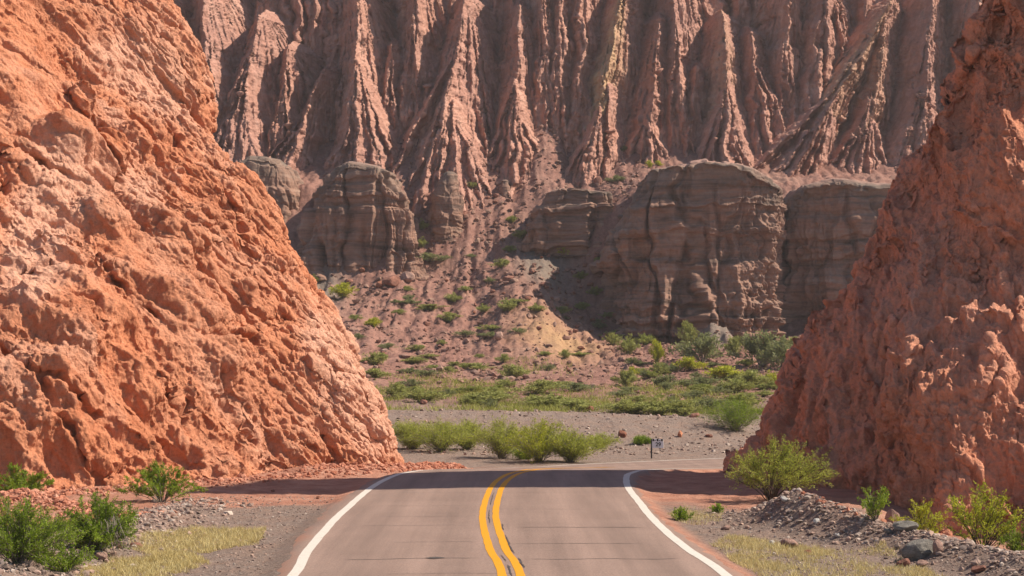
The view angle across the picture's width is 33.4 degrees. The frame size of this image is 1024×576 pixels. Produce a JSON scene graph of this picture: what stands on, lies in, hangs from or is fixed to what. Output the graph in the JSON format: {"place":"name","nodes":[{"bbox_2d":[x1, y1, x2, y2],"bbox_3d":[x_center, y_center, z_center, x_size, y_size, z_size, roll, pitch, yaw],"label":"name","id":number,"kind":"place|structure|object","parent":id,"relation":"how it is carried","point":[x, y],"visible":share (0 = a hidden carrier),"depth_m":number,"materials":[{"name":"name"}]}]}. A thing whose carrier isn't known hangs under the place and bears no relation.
{"place":"outdoors","nodes":[
{"label":"outdoors","id":0,"kind":"place"},
{"bbox_2d":[0,0,403,490],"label":"cliff","id":1,"kind":"structure","parent":0,"point":[165,299],"depth_m":51.27,"materials":[{"name":"stone"}]},
{"bbox_2d":[296,161,429,281],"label":"cliff","id":2,"kind":"structure","parent":0,"point":[357,216],"depth_m":164.27,"materials":[{"name":"brown stone"}]},
{"bbox_2d":[277,458,744,575],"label":"road","id":3,"kind":"structure","parent":0,"point":[598,519],"depth_m":32.00,"materials":[{"name":"asphalt"}]},
{"bbox_2d":[0,124,1023,575],"bbox_3d":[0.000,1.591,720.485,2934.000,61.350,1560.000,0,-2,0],"label":"ground","id":4,"kind":"structure","parent":0,"point":[670,490],"depth_m":108.22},
{"bbox_2d":[0,462,54,490],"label":"shrub","id":5,"kind":"object","parent":4,"relation":"on","point":[16,480],"visible":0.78,"depth_m":39.96,"materials":[{"name":"green plant"}]},
{"bbox_2d":[0,493,92,565],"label":"shrub","id":6,"kind":"object","parent":4,"relation":"on","point":[24,538],"visible":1,"depth_m":25.27,"materials":[{"name":"green plant"}]},
{"bbox_2d":[29,541,97,572],"bbox_3d":[-6.805,4.054,25.635,1.075,0.531,1.074,0,-2,0],"label":"shrub","id":7,"kind":"object","parent":4,"relation":"on","point":[64,562],"visible":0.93,"depth_m":25.61,"materials":[{"name":"green plant"}]},
{"bbox_2d":[0,487,176,523],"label":"gravel","id":8,"kind":"structure","parent":4,"relation":"on","point":[39,494],"depth_m":34.10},
{"bbox_2d":[48,489,139,553],"bbox_3d":[-6.842,3.837,27.929,1.591,1.114,1.712,0,-2,0],"label":"shrub","id":9,"kind":"object","parent":4,"relation":"on","point":[105,511],"visible":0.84,"depth_m":27.82,"materials":[{"name":"green plant"}]},
{"bbox_2d":[87,513,140,556],"bbox_3d":[-6.462,4.040,27.622,0.793,0.766,0.744,0,-2,0],"label":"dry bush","id":10,"kind":"object","parent":4,"relation":"on","point":[114,524],"visible":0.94,"depth_m":27.70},
{"bbox_2d":[0,497,275,575],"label":"gravel","id":11,"kind":"structure","parent":4,"relation":"on","point":[177,506],"depth_m":33.19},
{"bbox_2d":[112,459,207,502],"bbox_3d":[-8.057,4.470,39.502,2.222,1.089,1.886,0,-2,0],"label":"shrub","id":12,"kind":"object","parent":4,"relation":"on","point":[157,484],"visible":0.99,"depth_m":39.30,"materials":[{"name":"green plant"}]},
{"bbox_2d":[74,522,265,575],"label":"dry grass","id":13,"kind":"structure","parent":4,"relation":"on","point":[208,538],"depth_m":29.37,"materials":[{"name":"plant"}]},
{"bbox_2d":[40,461,472,497],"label":"gravel","id":14,"kind":"structure","parent":4,"relation":"on","point":[399,466],"depth_m":48.53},
{"bbox_2d":[239,156,303,222],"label":"cliff","id":15,"kind":"structure","parent":4,"relation":"on","point":[281,180],"depth_m":169.40,"materials":[{"name":"brown stone"}]},
{"bbox_2d":[328,282,358,297],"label":"shrub","id":16,"kind":"object","parent":4,"relation":"on","point":[342,290],"visible":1,"depth_m":157.41,"materials":[{"name":"green plant"}]},
{"bbox_2d":[363,317,382,327],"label":"shrub","id":17,"kind":"object","parent":4,"relation":"on","point":[373,321],"visible":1,"depth_m":146.41,"materials":[{"name":"green plant"}]},
{"bbox_2d":[359,351,388,364],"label":"shrub","id":18,"kind":"object","parent":4,"relation":"on","point":[374,358],"visible":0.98,"depth_m":128.58,"materials":[{"name":"green plant"}]},
{"bbox_2d":[365,368,394,377],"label":"shrub","id":19,"kind":"object","parent":4,"relation":"on","point":[374,372],"visible":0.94,"depth_m":118.82,"materials":[{"name":"green plant"}]},
{"bbox_2d":[382,275,400,286],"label":"boulder","id":20,"kind":"object","parent":4,"relation":"on","point":[393,280],"visible":1,"depth_m":161.08,"materials":[{"name":"red stone"}]},
{"bbox_2d":[378,381,411,397],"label":"shrub","id":21,"kind":"object","parent":4,"relation":"on","point":[397,387],"visible":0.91,"depth_m":103.08,"materials":[{"name":"green plant"}]},
{"bbox_2d":[401,271,414,281],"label":"boulder","id":22,"kind":"object","parent":4,"relation":"on","point":[406,276],"visible":1,"depth_m":162.71,"materials":[{"name":"pink stone"}]},
{"bbox_2d":[398,379,427,385],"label":"shrub","id":23,"kind":"object","parent":4,"relation":"on","point":[411,382],"visible":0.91,"depth_m":115.16,"materials":[{"name":"green plant"}]},
{"bbox_2d":[400,355,427,362],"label":"shrub","id":24,"kind":"object","parent":4,"relation":"on","point":[414,360],"visible":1,"depth_m":131.71,"materials":[{"name":"green plant"}]},
{"bbox_2d":[393,416,435,449],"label":"shrub","id":25,"kind":"object","parent":4,"relation":"on","point":[405,429],"visible":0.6,"depth_m":72.24,"materials":[{"name":"green plant"}]},
{"bbox_2d":[394,384,451,402],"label":"shrub","id":26,"kind":"object","parent":4,"relation":"on","point":[418,393],"visible":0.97,"depth_m":99.40,"materials":[{"name":"green plant"}]},
{"bbox_2d":[414,370,442,375],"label":"shrub","id":27,"kind":"object","parent":4,"relation":"on","point":[421,372],"visible":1,"depth_m":123.37,"materials":[{"name":"green plant"}]},
{"bbox_2d":[415,252,451,261],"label":"shrub","id":28,"kind":"object","parent":4,"relation":"on","point":[428,257],"visible":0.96,"depth_m":166.75,"materials":[{"name":"green plant"}]},
{"bbox_2d":[401,415,475,452],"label":"shrub","id":29,"kind":"object","parent":4,"relation":"on","point":[442,439],"visible":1,"depth_m":70.51,"materials":[{"name":"green plant"}]},
{"bbox_2d":[427,171,463,242],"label":"cliff","id":30,"kind":"structure","parent":4,"relation":"on","point":[445,217],"depth_m":170.20,"materials":[{"name":"brown stone"}]},
{"bbox_2d":[437,311,461,322],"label":"shrub","id":31,"kind":"object","parent":4,"relation":"on","point":[449,315],"visible":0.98,"depth_m":151.38,"materials":[{"name":"green plant"}]},
{"bbox_2d":[444,292,463,301],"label":"shrub","id":32,"kind":"object","parent":4,"relation":"on","point":[453,297],"visible":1,"depth_m":157.82,"materials":[{"name":"green plant"}]},
{"bbox_2d":[452,329,476,335],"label":"shrub","id":33,"kind":"object","parent":4,"relation":"on","point":[464,333],"visible":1,"depth_m":144.65,"materials":[{"name":"green plant"}]},
{"bbox_2d":[457,393,480,404],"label":"shrub","id":34,"kind":"object","parent":4,"relation":"on","point":[468,398],"visible":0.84,"depth_m":99.78,"materials":[{"name":"green plant"}]},
{"bbox_2d":[452,416,486,449],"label":"shrub","id":35,"kind":"object","parent":4,"relation":"on","point":[468,445],"visible":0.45,"depth_m":72.62,"materials":[{"name":"green plant"}]},
{"bbox_2d":[319,120,643,389],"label":"scree rubble","id":36,"kind":"object","parent":4,"relation":"on","point":[478,373],"visible":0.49,"depth_m":155.68,"materials":[{"name":"stone"}]},
{"bbox_2d":[465,362,499,369],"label":"shrub","id":37,"kind":"object","parent":4,"relation":"on","point":[476,366],"visible":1,"depth_m":128.54,"materials":[{"name":"green plant"}]},
{"bbox_2d":[458,387,518,400],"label":"shrub","id":38,"kind":"object","parent":4,"relation":"on","point":[497,394],"visible":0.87,"depth_m":100.18,"materials":[{"name":"green plant"}]},
{"bbox_2d":[488,258,509,267],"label":"shrub","id":39,"kind":"object","parent":4,"relation":"on","point":[500,263],"visible":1,"depth_m":163.46,"materials":[{"name":"green plant"}]},
{"bbox_2d":[468,411,531,458],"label":"shrub","id":40,"kind":"object","parent":4,"relation":"on","point":[498,450],"visible":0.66,"depth_m":66.66,"materials":[{"name":"green plant"}]},
{"bbox_2d":[494,353,513,362],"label":"shrub","id":41,"kind":"object","parent":4,"relation":"on","point":[504,357],"visible":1,"depth_m":132.54,"materials":[{"name":"green plant"}]},
{"bbox_2d":[498,180,510,197],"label":"rock","id":42,"kind":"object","parent":4,"relation":"on","point":[504,187],"depth_m":176.57,"materials":[{"name":"brown stone"}]},
{"bbox_2d":[494,377,516,386],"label":"shrub","id":43,"kind":"object","parent":4,"relation":"on","point":[505,382],"visible":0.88,"depth_m":113.21,"materials":[{"name":"green plant"}]},
{"bbox_2d":[497,297,516,310],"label":"shrub","id":44,"kind":"object","parent":4,"relation":"on","point":[509,305],"visible":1,"depth_m":150.46,"materials":[{"name":"green plant"}]},
{"bbox_2d":[495,363,529,377],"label":"shrub","id":45,"kind":"object","parent":4,"relation":"on","point":[512,370],"visible":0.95,"depth_m":121.92,"materials":[{"name":"green plant"}]},
{"bbox_2d":[511,229,526,238],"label":"shrub","id":46,"kind":"object","parent":4,"relation":"on","point":[521,234],"visible":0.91,"depth_m":168.96,"materials":[{"name":"green plant"}]},
{"bbox_2d":[509,446,533,459],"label":"shrub","id":47,"kind":"object","parent":4,"relation":"on","point":[520,456],"visible":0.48,"depth_m":66.14,"materials":[{"name":"green plant"}]},
{"bbox_2d":[500,379,569,394],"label":"shrub","id":48,"kind":"object","parent":4,"relation":"on","point":[540,386],"visible":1,"depth_m":107.13,"materials":[{"name":"green plant"}]},
{"bbox_2d":[527,302,547,311],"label":"shrub","id":49,"kind":"object","parent":4,"relation":"on","point":[536,308],"visible":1,"depth_m":150.53,"materials":[{"name":"green plant"}]},
{"bbox_2d":[497,415,582,463],"bbox_3d":[0.832,5.733,64.693,3.468,1.889,3.140,2,-3,-36],"label":"shrub","id":50,"kind":"object","parent":4,"relation":"on","point":[536,443],"visible":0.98,"depth_m":64.37,"materials":[{"name":"green plant"}]},
{"bbox_2d":[514,391,584,405],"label":"shrub","id":51,"kind":"object","parent":4,"relation":"on","point":[545,399],"visible":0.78,"depth_m":96.86,"materials":[{"name":"green plant"}]},
{"bbox_2d":[514,188,613,256],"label":"cliff","id":52,"kind":"structure","parent":4,"relation":"on","point":[569,219],"depth_m":166.53,"materials":[{"name":"brown stone"}]},
{"bbox_2d":[369,353,764,414],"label":"weeds","id":53,"kind":"object","parent":4,"relation":"on","point":[512,405],"visible":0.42,"depth_m":103.79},
{"bbox_2d":[544,425,606,462],"bbox_3d":[2.268,5.900,64.863,2.485,1.602,2.755,1,-2,-25],"label":"shrub","id":54,"kind":"object","parent":4,"relation":"on","point":[570,454],"visible":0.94,"depth_m":64.42,"materials":[{"name":"green plant"}]},
{"bbox_2d":[393,409,759,454],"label":"gravel","id":55,"kind":"structure","parent":4,"relation":"on","point":[484,452],"depth_m":77.85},
{"bbox_2d":[559,382,598,391],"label":"shrub","id":56,"kind":"object","parent":4,"relation":"on","point":[579,386],"visible":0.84,"depth_m":110.05,"materials":[{"name":"green plant"}]},
{"bbox_2d":[558,399,604,409],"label":"shrub","id":57,"kind":"object","parent":4,"relation":"on","point":[580,403],"visible":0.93,"depth_m":93.34,"materials":[{"name":"green plant"}]},
{"bbox_2d":[586,286,602,295],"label":"shrub","id":58,"kind":"object","parent":4,"relation":"on","point":[592,290],"visible":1,"depth_m":162.09,"materials":[{"name":"green plant"}]},
{"bbox_2d":[573,431,619,448],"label":"shrub","id":59,"kind":"object","parent":4,"relation":"on","point":[607,442],"visible":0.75,"depth_m":74.25,"materials":[{"name":"green plant"}]},
{"bbox_2d":[602,332,622,344],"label":"shrub","id":60,"kind":"object","parent":4,"relation":"on","point":[613,339],"visible":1,"depth_m":149.21,"materials":[{"name":"green plant"}]},
{"bbox_2d":[605,390,637,395],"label":"shrub","id":61,"kind":"object","parent":4,"relation":"on","point":[619,392],"visible":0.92,"depth_m":105.39,"materials":[{"name":"green plant"}]},
{"bbox_2d":[610,367,636,386],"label":"shrub","id":62,"kind":"object","parent":4,"relation":"on","point":[627,378],"visible":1,"depth_m":115.64,"materials":[{"name":"green plant"}]},
{"bbox_2d":[600,395,652,413],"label":"shrub","id":63,"kind":"object","parent":4,"relation":"on","point":[627,405],"visible":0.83,"depth_m":91.77,"materials":[{"name":"green plant"}]},
{"bbox_2d":[615,333,640,353],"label":"shrub","id":64,"kind":"object","parent":4,"relation":"on","point":[628,346],"visible":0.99,"depth_m":140.42,"materials":[{"name":"green plant"}]},
{"bbox_2d":[632,434,651,444],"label":"shrub","id":65,"kind":"object","parent":4,"relation":"on","point":[639,439],"visible":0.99,"depth_m":76.19,"materials":[{"name":"green plant"}]},
{"bbox_2d":[633,333,655,345],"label":"shrub","id":66,"kind":"object","parent":4,"relation":"on","point":[645,340],"visible":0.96,"depth_m":149.50,"materials":[{"name":"green plant"}]},
{"bbox_2d":[635,396,675,414],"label":"shrub","id":67,"kind":"object","parent":4,"relation":"on","point":[656,406],"visible":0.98,"depth_m":90.87,"materials":[{"name":"green plant"}]},
{"bbox_2d":[651,439,662,457],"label":"kilometre sign","id":68,"kind":"object","parent":4,"relation":"on","point":[656,443],"visible":0.98,"depth_m":66.83,"materials":[{"name":"metal"}]},
{"bbox_2d":[648,339,666,363],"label":"shrub","id":69,"kind":"object","parent":4,"relation":"on","point":[657,353],"visible":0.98,"depth_m":133.88,"materials":[{"name":"green plant"}]},
{"bbox_2d":[648,362,669,373],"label":"shrub","id":70,"kind":"object","parent":4,"relation":"on","point":[657,368],"visible":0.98,"depth_m":127.41,"materials":[{"name":"green plant"}]},
{"bbox_2d":[648,374,680,383],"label":"shrub","id":71,"kind":"object","parent":4,"relation":"on","point":[666,377],"visible":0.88,"depth_m":118.08,"materials":[{"name":"green plant"}]},
{"bbox_2d":[662,400,703,416],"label":"shrub","id":72,"kind":"object","parent":4,"relation":"on","point":[683,409],"visible":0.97,"depth_m":90.06,"materials":[{"name":"green plant"}]},
{"bbox_2d":[671,505,695,520],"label":"shrub","id":73,"kind":"object","parent":4,"relation":"on","point":[681,514],"visible":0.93,"depth_m":34.97,"materials":[{"name":"green plant"}]},
{"bbox_2d":[675,319,699,344],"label":"shrub","id":74,"kind":"object","parent":4,"relation":"on","point":[688,331],"visible":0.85,"depth_m":144.58,"materials":[{"name":"green plant"}]},
{"bbox_2d":[671,355,709,369],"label":"shrub","id":75,"kind":"object","parent":4,"relation":"on","point":[689,364],"visible":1,"depth_m":128.86,"materials":[{"name":"green plant"}]},
{"bbox_2d":[589,159,796,343],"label":"cliff","id":76,"kind":"structure","parent":4,"relation":"on","point":[699,244],"depth_m":154.82,"materials":[{"name":"brown stone"}]},
{"bbox_2d":[680,389,710,397],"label":"shrub","id":77,"kind":"object","parent":4,"relation":"on","point":[693,393],"visible":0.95,"depth_m":103.30,"materials":[{"name":"green plant"}]},
{"bbox_2d":[668,332,724,362],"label":"shrub","id":78,"kind":"object","parent":4,"relation":"on","point":[707,348],"visible":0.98,"depth_m":133.70,"materials":[{"name":"green plant"}]},
{"bbox_2d":[682,373,721,385],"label":"shrub","id":79,"kind":"object","parent":4,"relation":"on","point":[700,379],"visible":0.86,"depth_m":113.82,"materials":[{"name":"green plant"}]},
{"bbox_2d":[613,322,793,402],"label":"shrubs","id":80,"kind":"object","parent":4,"relation":"on","point":[723,360],"visible":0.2,"depth_m":126.64,"materials":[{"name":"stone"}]},
{"bbox_2d":[692,395,726,409],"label":"shrub","id":81,"kind":"object","parent":4,"relation":"on","point":[708,400],"visible":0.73,"depth_m":94.46,"materials":[{"name":"green plant"}]},
{"bbox_2d":[708,502,726,512],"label":"shrub","id":82,"kind":"object","parent":4,"relation":"on","point":[718,508],"visible":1,"depth_m":36.70,"materials":[{"name":"green plant"}]},
{"bbox_2d":[708,386,733,392],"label":"shrub","id":83,"kind":"object","parent":4,"relation":"on","point":[717,389],"visible":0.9,"depth_m":107.87,"materials":[{"name":"green plant"}]},
{"bbox_2d":[702,365,745,378],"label":"shrub","id":84,"kind":"object","parent":4,"relation":"on","point":[724,371],"visible":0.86,"depth_m":120.77,"materials":[{"name":"green plant"}]},
{"bbox_2d":[696,396,763,431],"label":"shrub","id":85,"kind":"object","parent":4,"relation":"on","point":[736,419],"visible":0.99,"depth_m":81.02,"materials":[{"name":"green plant"}]},
{"bbox_2d":[722,335,746,354],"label":"shrub","id":86,"kind":"object","parent":4,"relation":"on","point":[734,343],"visible":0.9,"depth_m":138.68,"materials":[{"name":"green plant"}]},
{"bbox_2d":[719,374,755,392],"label":"shrub","id":87,"kind":"object","parent":4,"relation":"on","point":[738,385],"visible":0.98,"depth_m":109.80,"materials":[{"name":"green plant"}]},
{"bbox_2d":[719,391,765,408],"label":"shrub","id":88,"kind":"object","parent":4,"relation":"on","point":[749,396],"visible":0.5,"depth_m":95.45,"materials":[{"name":"green plant"}]},
{"bbox_2d":[732,368,771,385],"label":"shrub","id":89,"kind":"object","parent":4,"relation":"on","point":[751,375],"visible":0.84,"depth_m":114.73,"materials":[{"name":"green plant"}]},
{"bbox_2d":[725,329,792,366],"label":"shrub","id":90,"kind":"object","parent":4,"relation":"on","point":[749,344],"visible":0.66,"depth_m":130.30,"materials":[{"name":"green plant"}]},
{"bbox_2d":[759,369,777,382],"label":"shrub","id":91,"kind":"object","parent":4,"relation":"on","point":[773,376],"visible":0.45,"depth_m":115.66,"materials":[{"name":"green plant"}]},
{"bbox_2d":[755,334,792,370],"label":"shrub","id":92,"kind":"object","parent":4,"relation":"on","point":[777,351],"visible":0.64,"depth_m":126.87,"materials":[{"name":"green plant"}]},
{"bbox_2d":[725,433,839,500],"bbox_3d":[6.206,4.195,39.658,2.709,1.682,2.875,0,-2,0],"label":"shrub","id":93,"kind":"object","parent":4,"relation":"on","point":[782,469],"visible":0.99,"depth_m":39.35,"materials":[{"name":"green plant"}]},
{"bbox_2d":[781,539,797,547],"bbox_3d":[4.912,4.526,30.201,0.313,0.174,0.274,0,-2,5],"label":"rock","id":94,"kind":"object","parent":4,"relation":"on","point":[793,542],"visible":0.88,"depth_m":30.11,"materials":[{"name":"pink stone"}]},
{"bbox_2d":[667,504,952,575],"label":"dry grass","id":95,"kind":"structure","parent":4,"relation":"on","point":[755,545],"depth_m":28.30,"materials":[{"name":"plant"}]},
{"bbox_2d":[797,490,886,521],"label":"gravel","id":96,"kind":"structure","parent":4,"relation":"on","point":[847,508],"depth_m":32.42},
{"bbox_2d":[857,485,890,520],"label":"shrub","id":97,"kind":"object","parent":4,"relation":"on","point":[880,501],"visible":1,"depth_m":31.08,"materials":[{"name":"green plant"}]},
{"bbox_2d":[885,509,899,523],"bbox_3d":[7.671,4.711,34.445,0.289,0.511,0.319,7,-4,-27],"label":"rock","id":98,"kind":"object","parent":4,"relation":"on","point":[890,513],"visible":0.43,"depth_m":34.37,"materials":[{"name":"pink stone"}]},
{"bbox_2d":[892,520,918,530],"bbox_3d":[6.860,4.170,29.857,0.376,0.203,0.421,1,-2,-20],"label":"rock","id":99,"kind":"object","parent":4,"relation":"on","point":[907,525],"visible":0.91,"depth_m":29.74,"materials":[{"name":"grey stone"}]},
{"bbox_2d":[901,539,932,560],"bbox_3d":[6.670,4.314,27.991,0.569,0.391,0.474,-3,-8,11],"label":"boulder","id":100,"kind":"object","parent":4,"relation":"on","point":[916,550],"visible":0.82,"depth_m":27.84,"materials":[{"name":"grey stone"}]},
{"bbox_2d":[889,497,949,533],"bbox_3d":[7.866,4.503,33.075,1.115,0.929,1.264,0,-2,0],"label":"shrub","id":101,"kind":"object","parent":4,"relation":"on","point":[922,514],"visible":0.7,"depth_m":32.98,"materials":[{"name":"green plant"}]},
{"bbox_2d":[932,539,942,553],"bbox_3d":[6.925,4.213,27.755,0.170,0.276,0.192,-10,-15,30],"label":"rock","id":102,"kind":"object","parent":4,"relation":"on","point":[937,545],"visible":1,"depth_m":27.69,"materials":[{"name":"pink stone"}]},
{"bbox_2d":[927,479,1023,547],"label":"shrub","id":103,"kind":"object","parent":4,"relation":"on","point":[988,523],"visible":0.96,"depth_m":29.56,"materials":[{"name":"green plant"}]},
{"bbox_2d":[971,565,985,573],"bbox_3d":[7.116,4.293,26.034,0.227,0.125,0.266,-10,-2,9],"label":"rock","id":104,"kind":"object","parent":4,"relation":"on","point":[977,569],"visible":1,"depth_m":25.95,"materials":[{"name":"red stone"}]},
{"bbox_2d":[996,517,1023,550],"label":"shrub","id":105,"kind":"object","parent":4,"relation":"on","point":[1014,538],"visible":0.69,"depth_m":29.29,"materials":[{"name":"green plant"}]},
{"bbox_2d":[5,494,1023,575],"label":"gravel","id":106,"kind":"structure","parent":0,"point":[277,518],"depth_m":31.54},
{"bbox_2d":[173,0,982,220],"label":"cliff","id":107,"kind":"structure","parent":0,"point":[791,88],"depth_m":188.21,"materials":[{"name":"brown stone"}]},
{"bbox_2d":[782,178,890,330],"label":"cliff","id":108,"kind":"structure","parent":0,"point":[831,225],"depth_m":158.73,"materials":[{"name":"brown stone"}]},
{"bbox_2d":[696,488,1023,575],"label":"gravel","id":109,"kind":"structure","parent":0,"point":[968,543],"depth_m":30.30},
{"bbox_2d":[722,0,1023,541],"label":"cliff","id":110,"kind":"structure","parent":0,"point":[900,375],"depth_m":43.03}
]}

